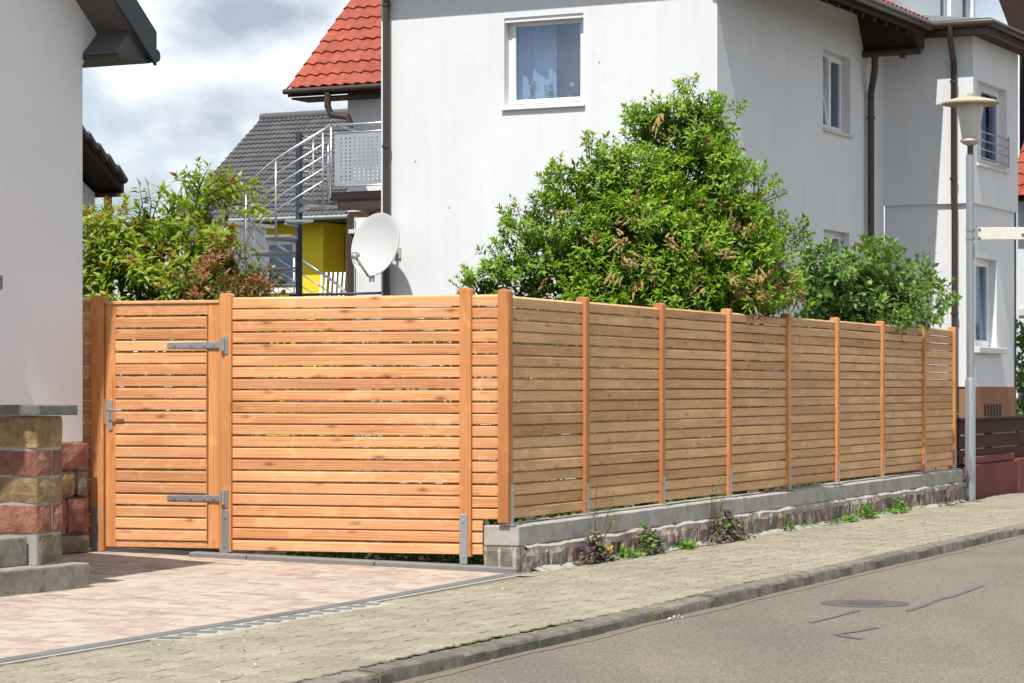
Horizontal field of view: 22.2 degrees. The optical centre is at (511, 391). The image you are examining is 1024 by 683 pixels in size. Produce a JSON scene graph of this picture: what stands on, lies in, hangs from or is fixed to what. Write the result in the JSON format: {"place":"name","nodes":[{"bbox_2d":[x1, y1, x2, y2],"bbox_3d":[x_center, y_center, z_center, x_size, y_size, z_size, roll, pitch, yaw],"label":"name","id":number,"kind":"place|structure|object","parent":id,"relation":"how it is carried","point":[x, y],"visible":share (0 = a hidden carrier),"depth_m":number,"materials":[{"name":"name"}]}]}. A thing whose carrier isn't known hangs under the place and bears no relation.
{"place":"outdoors","nodes":[
{"label":"outdoors","id":0,"kind":"place"},
{"bbox_2d":[83,126,127,434],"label":"house","id":1,"kind":"structure","parent":0,"point":[104,175],"depth_m":44.65,"materials":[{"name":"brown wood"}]},
{"bbox_2d":[151,216,274,435],"bbox_3d":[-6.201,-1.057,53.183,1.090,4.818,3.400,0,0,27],"label":"house","id":2,"kind":"structure","parent":0,"point":[260,237],"depth_m":53.57,"materials":[{"name":"stone"}]},
{"bbox_2d":[0,547,503,657],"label":"driveway","id":3,"kind":"structure","parent":0,"point":[145,599],"depth_m":17.11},
{"bbox_2d":[0,536,88,596],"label":"entrance steps","id":4,"kind":"structure","parent":3,"relation":"on","point":[18,576],"depth_m":16.91,"materials":[{"name":"concrete"}]},
{"bbox_2d":[0,405,77,564],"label":"stone pillar","id":5,"kind":"structure","parent":4,"relation":"on","point":[31,493],"depth_m":17.09,"materials":[{"name":"stone"}]},
{"bbox_2d":[78,296,107,550],"bbox_3d":[-3.689,0.252,20.630,1.045,2.000,0.103,0,0,17],"label":"wooden fence","id":6,"kind":"object","parent":3,"relation":"on","point":[94,384],"visible":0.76,"depth_m":20.46,"materials":[{"name":"wood"}]},
{"bbox_2d":[189,551,518,572],"bbox_3d":[-1.207,1.346,19.824,2.639,0.211,0.165,0,0,17],"label":"edging","id":7,"kind":"object","parent":3,"relation":"on","point":[367,562],"visible":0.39,"depth_m":19.75,"materials":[{"name":"grey concrete"}]},
{"bbox_2d":[219,288,497,563],"bbox_3d":[-1.171,0.260,19.869,2.253,2.075,0.108,0,0,17],"label":"wooden fence","id":8,"kind":"object","parent":7,"relation":"on","point":[433,418],"visible":1,"depth_m":19.86,"materials":[{"name":"wood"}]},
{"bbox_2d":[104,300,227,548],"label":"garden gate","id":9,"kind":"structure","parent":8,"relation":"attached to","point":[189,439],"depth_m":20.31,"materials":[{"name":"wood"}]},
{"bbox_2d":[177,109,347,435],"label":"house","id":10,"kind":"structure","parent":0,"point":[266,140],"depth_m":58.39,"materials":[{"name":"yellow paint"}]},
{"bbox_2d":[266,238,295,293],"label":"window","id":11,"kind":"structure","parent":10,"relation":"in","point":[268,243],"depth_m":57.88,"materials":[{"name":"white plastic"}]},
{"bbox_2d":[344,233,344,295],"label":"window","id":12,"kind":"structure","parent":10,"relation":"in","point":[344,233],"depth_m":58.20,"materials":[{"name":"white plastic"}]},
{"bbox_2d":[315,272,341,435],"bbox_3d":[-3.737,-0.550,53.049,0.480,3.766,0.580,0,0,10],"label":"garden chair","id":13,"kind":"object","parent":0,"point":[330,283],"visible":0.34,"depth_m":53.24,"materials":[{"name":"white plastic"}]},
{"bbox_2d":[329,272,345,412],"bbox_3d":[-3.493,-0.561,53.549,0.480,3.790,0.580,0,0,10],"label":"garden chair","id":14,"kind":"object","parent":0,"point":[344,277],"visible":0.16,"depth_m":53.76,"materials":[{"name":"white plastic"}]},
{"bbox_2d":[0,492,1023,682],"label":"pavement","id":15,"kind":"structure","parent":0,"point":[319,647],"depth_m":16.18,"materials":[{"name":"beige concrete"}]},
{"bbox_2d":[0,572,525,665],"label":"paver border","id":16,"kind":"object","parent":15,"relation":"on","point":[210,630],"visible":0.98,"depth_m":15.24,"materials":[{"name":"grey stone"}]},
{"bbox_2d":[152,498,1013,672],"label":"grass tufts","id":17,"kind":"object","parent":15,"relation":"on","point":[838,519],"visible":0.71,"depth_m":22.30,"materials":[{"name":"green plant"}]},
{"bbox_2d":[573,530,618,565],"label":"purple plant","id":18,"kind":"object","parent":15,"relation":"on","point":[596,552],"visible":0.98,"depth_m":20.45,"materials":[{"name":"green plant"}]},
{"bbox_2d":[614,543,646,558],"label":"weed","id":19,"kind":"object","parent":15,"relation":"on","point":[624,553],"visible":0.97,"depth_m":21.13,"materials":[{"name":"green plant"}]},
{"bbox_2d":[632,522,670,555],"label":"green plant","id":20,"kind":"object","parent":15,"relation":"on","point":[647,542],"visible":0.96,"depth_m":21.57,"materials":[{"name":"green plant"}]},
{"bbox_2d":[675,538,698,550],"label":"weed","id":21,"kind":"object","parent":15,"relation":"on","point":[689,544],"visible":0.98,"depth_m":22.43,"materials":[{"name":"green plant"}]},
{"bbox_2d":[483,469,965,572],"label":"stone wall","id":22,"kind":"structure","parent":15,"relation":"on","point":[527,546],"depth_m":23.22,"materials":[{"name":"stone"}]},
{"bbox_2d":[592,487,615,540],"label":"flower stalks","id":23,"kind":"object","parent":22,"relation":"on","point":[608,525],"visible":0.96,"depth_m":20.82,"materials":[{"name":"green plant"}]},
{"bbox_2d":[707,476,725,529],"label":"flower stalks","id":24,"kind":"object","parent":22,"relation":"on","point":[712,512],"visible":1,"depth_m":23.30,"materials":[{"name":"green plant"}]},
{"bbox_2d":[498,289,960,525],"bbox_3d":[2.716,0.103,25.840,0.140,1.797,13.967,0,0,23],"label":"wooden fence","id":25,"kind":"object","parent":22,"relation":"on","point":[569,410],"visible":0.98,"depth_m":23.44,"materials":[{"name":"wood"}]},
{"bbox_2d":[701,508,755,545],"bbox_3d":[1.950,1.220,23.495,0.202,0.342,1.392,0,0,25],"label":"purple plant","id":26,"kind":"object","parent":15,"relation":"on","point":[727,531],"visible":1,"depth_m":23.46,"materials":[{"name":"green plant"}]},
{"bbox_2d":[778,514,797,530],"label":"weed","id":27,"kind":"object","parent":15,"relation":"on","point":[787,524],"visible":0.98,"depth_m":25.15,"materials":[{"name":"green plant"}]},
{"bbox_2d":[839,510,862,522],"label":"weed","id":28,"kind":"object","parent":15,"relation":"on","point":[849,518],"visible":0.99,"depth_m":27.06,"materials":[{"name":"green plant"}]},
{"bbox_2d":[857,502,879,518],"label":"weed","id":29,"kind":"object","parent":15,"relation":"on","point":[866,513],"visible":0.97,"depth_m":27.75,"materials":[{"name":"green plant"}]},
{"bbox_2d":[885,497,914,514],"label":"weed","id":30,"kind":"object","parent":15,"relation":"on","point":[898,508],"visible":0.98,"depth_m":28.86,"materials":[{"name":"green plant"}]},
{"bbox_2d":[941,93,998,500],"bbox_3d":[5.671,-1.147,32.300,0.710,5.098,0.710,0,0,0],"label":"street lamp","id":31,"kind":"object","parent":15,"relation":"on","point":[970,107],"visible":0.99,"depth_m":32.25,"materials":[{"name":"metal"}]},
{"bbox_2d":[966,227,1023,239],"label":"street sign","id":32,"kind":"object","parent":31,"relation":"attached to","point":[1001,233],"visible":1,"depth_m":32.20,"materials":[{"name":"metal"}]},
{"bbox_2d":[83,0,1019,397],"label":"sky","id":33,"kind":"structure","parent":0,"point":[222,65],"materials":[{"name":"white"}]},
{"bbox_2d":[89,444,1017,564],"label":"garden soil","id":34,"kind":"structure","parent":0,"point":[353,553],"depth_m":23.50,"materials":[{"name":"brown soil"}]},
{"bbox_2d":[0,0,160,553],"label":"house","id":35,"kind":"structure","parent":34,"relation":"on","point":[50,50],"depth_m":19.95,"materials":[{"name":"white paint"}]},
{"bbox_2d":[83,156,279,540],"bbox_3d":[-3.017,-0.395,23.213,2.231,3.516,1.675,0,0,-36],"label":"leafy bush","id":36,"kind":"object","parent":34,"relation":"on","point":[140,268],"visible":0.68,"depth_m":23.02,"materials":[{"name":"green plant"}]},
{"bbox_2d":[152,233,290,538],"bbox_3d":[-2.429,-0.011,22.368,1.172,2.739,1.075,0,0,14],"label":"reddish bush","id":37,"kind":"object","parent":34,"relation":"on","point":[201,289],"visible":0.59,"depth_m":22.29,"materials":[{"name":"green plant"}]},
{"bbox_2d":[243,124,354,458],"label":"spiral staircase","id":38,"kind":"structure","parent":34,"relation":"on","point":[298,221],"depth_m":39.20,"materials":[{"name":"grey metal"}]},
{"bbox_2d":[284,539,484,564],"bbox_3d":[-0.799,1.240,20.352,2.050,0.338,0.755,0,0,17],"label":"ground cover","id":39,"kind":"object","parent":34,"relation":"on","point":[410,557],"visible":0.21,"depth_m":20.25,"materials":[{"name":"green plant"}]},
{"bbox_2d":[85,306,853,542],"bbox_3d":[0.078,0.328,25.448,4.180,2.044,10.637,0,0,21],"label":"hedge","id":40,"kind":"object","parent":34,"relation":"on","point":[491,521],"visible":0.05,"depth_m":21.55,"materials":[{"name":"green plant"}]},
{"bbox_2d":[448,72,819,506],"bbox_3d":[1.381,-0.872,25.010,3.907,4.496,2.130,0,0,-33],"label":"laurel bush","id":41,"kind":"object","parent":34,"relation":"on","point":[682,257],"visible":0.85,"depth_m":24.74,"materials":[{"name":"green plant"}]},
{"bbox_2d":[282,0,1023,483],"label":"house","id":42,"kind":"structure","parent":34,"relation":"on","point":[848,124],"depth_m":38.95,"materials":[{"name":"white paint"}]},
{"bbox_2d":[351,213,400,281],"bbox_3d":[-1.981,-2.092,37.847,0.733,1.012,0.900,0,0,0],"label":"satellite dish","id":43,"kind":"object","parent":42,"relation":"attached to","point":[375,249],"visible":1,"depth_m":37.89,"materials":[{"name":"white paint"}]},
{"bbox_2d":[528,79,536,98],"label":"potted plant","id":44,"kind":"object","parent":42,"relation":"in","point":[532,90],"visible":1,"depth_m":37.68,"materials":[{"name":"green plant"}]},
{"bbox_2d":[518,25,556,99],"bbox_3d":[0.354,-4.735,37.720,0.640,1.201,0.081,0,0,27],"label":"curtain","id":45,"kind":"object","parent":42,"relation":"hanging from","point":[537,54],"visible":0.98,"depth_m":37.69,"materials":[{"name":"white fabric"}]},
{"bbox_2d":[501,13,584,110],"bbox_3d":[0.490,-4.692,37.281,1.317,1.326,0.265,0,0,27],"label":"window","id":46,"kind":"structure","parent":42,"relation":"in","point":[514,23],"depth_m":37.36,"materials":[{"name":"white plastic"}]},
{"bbox_2d":[544,83,553,98],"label":"potted plant","id":47,"kind":"object","parent":42,"relation":"in","point":[550,95],"visible":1,"depth_m":37.56,"materials":[{"name":"green plant"}]},
{"bbox_2d":[566,82,577,96],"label":"potted plant","id":48,"kind":"object","parent":42,"relation":"in","point":[572,84],"visible":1,"depth_m":37.37,"materials":[{"name":"plant"}]},
{"bbox_2d":[824,231,840,264],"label":"window","id":49,"kind":"structure","parent":42,"relation":"in","point":[827,234],"depth_m":40.62,"materials":[{"name":"white plastic"}]},
{"bbox_2d":[822,53,853,137],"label":"window","id":50,"kind":"structure","parent":42,"relation":"in","point":[828,59],"depth_m":40.49,"materials":[{"name":"white plastic"}]},
{"bbox_2d":[941,0,944,15],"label":"window","id":51,"kind":"structure","parent":42,"relation":"in","point":[942,1],"depth_m":44.36,"materials":[{"name":"white plastic"}]},
{"bbox_2d":[963,0,967,16],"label":"window","id":52,"kind":"structure","parent":42,"relation":"in","point":[965,2],"depth_m":45.54,"materials":[{"name":"white plastic"}]},
{"bbox_2d":[974,259,1006,353],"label":"window","id":53,"kind":"structure","parent":42,"relation":"in","point":[982,346],"depth_m":42.98,"materials":[{"name":"white plastic"}]},
{"bbox_2d":[977,84,1009,173],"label":"window","id":54,"kind":"structure","parent":42,"relation":"in","point":[983,90],"depth_m":43.20,"materials":[{"name":"white plastic"}]},
{"bbox_2d":[779,232,962,478],"bbox_3d":[4.142,-0.243,30.031,1.855,3.224,3.032,0,0,30],"label":"leafy shrub","id":55,"kind":"object","parent":34,"relation":"on","point":[867,292],"visible":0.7,"depth_m":29.68,"materials":[{"name":"green plant"}]},
{"bbox_2d":[948,453,1023,498],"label":"garden wall","id":56,"kind":"structure","parent":34,"relation":"on","point":[999,474],"depth_m":34.10,"materials":[{"name":"red paint"}]},
{"bbox_2d":[951,415,1023,467],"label":"board fence","id":57,"kind":"object","parent":56,"relation":"on","point":[988,440],"visible":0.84,"depth_m":34.27,"materials":[{"name":"brown wood"}]},
{"bbox_2d":[999,0,1023,415],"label":"house","id":58,"kind":"structure","parent":34,"relation":"on","point":[1013,11],"depth_m":47.80,"materials":[{"name":"paint"}]},
{"bbox_2d":[1014,319,1023,445],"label":"evergreen shrub","id":59,"kind":"object","parent":34,"relation":"on","point":[1020,373],"visible":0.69,"depth_m":44.40,"materials":[{"name":"green plant"}]},
{"bbox_2d":[415,537,1023,682],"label":"road","id":60,"kind":"structure","parent":0,"point":[975,635],"depth_m":14.99,"materials":[{"name":"grey asphalt"}]},
{"bbox_2d":[301,523,1023,682],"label":"kerb","id":61,"kind":"structure","parent":60,"relation":"on","point":[421,665],"depth_m":16.11,"materials":[{"name":"concrete"}]},
{"bbox_2d":[395,535,1023,682],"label":"gutter grit","id":62,"kind":"object","parent":60,"relation":"on","point":[474,665],"visible":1,"depth_m":16.25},
{"bbox_2d":[808,610,860,622],"bbox_3d":[2.061,1.433,16.630,0.047,0.001,1.012,0,0,24],"label":"tar seam","id":63,"kind":"object","parent":60,"relation":"on","point":[835,616],"visible":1,"depth_m":16.61,"materials":[{"name":"black asphalt"}]},
{"bbox_2d":[834,634,863,638],"bbox_3d":[1.964,1.433,15.269,0.084,0.001,0.321,0,0,-18],"label":"tar seam","id":64,"kind":"object","parent":60,"relation":"on","point":[844,635],"visible":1,"depth_m":15.26,"materials":[{"name":"grey asphalt"}]},
{"bbox_2d":[837,627,878,633],"bbox_3d":[2.075,1.433,15.630,0.049,0.001,0.517,0,0,33],"label":"tar seam","id":65,"kind":"object","parent":60,"relation":"on","point":[859,630],"visible":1,"depth_m":15.64,"materials":[{"name":"grey asphalt"}]},
{"bbox_2d":[820,600,909,606],"bbox_3d":[2.388,1.441,17.662,0.600,0.032,0.600,0,0,0],"label":"manhole cover","id":66,"kind":"object","parent":60,"relation":"on","point":[865,603],"visible":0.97,"depth_m":17.62,"materials":[{"name":"metal"}]},
{"bbox_2d":[905,585,984,610],"bbox_3d":[3.032,1.433,18.160,0.063,0.001,2.407,0,0,22],"label":"tar seam","id":67,"kind":"object","parent":60,"relation":"on","point":[931,602],"visible":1,"depth_m":18.06,"materials":[{"name":"black asphalt"}]},
{"bbox_2d":[533,499,968,571],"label":"washed sand","id":68,"kind":"structure","parent":0,"point":[549,567],"depth_m":24.90,"materials":[{"name":"beige sand"}]},
{"bbox_2d":[915,401,964,469],"bbox_3d":[5.392,0.597,33.161,0.636,1.510,0.994,0,0,21],"label":"garden plant","id":69,"kind":"object","parent":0,"point":[957,416],"visible":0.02,"depth_m":33.23,"materials":[{"name":"green plant"}]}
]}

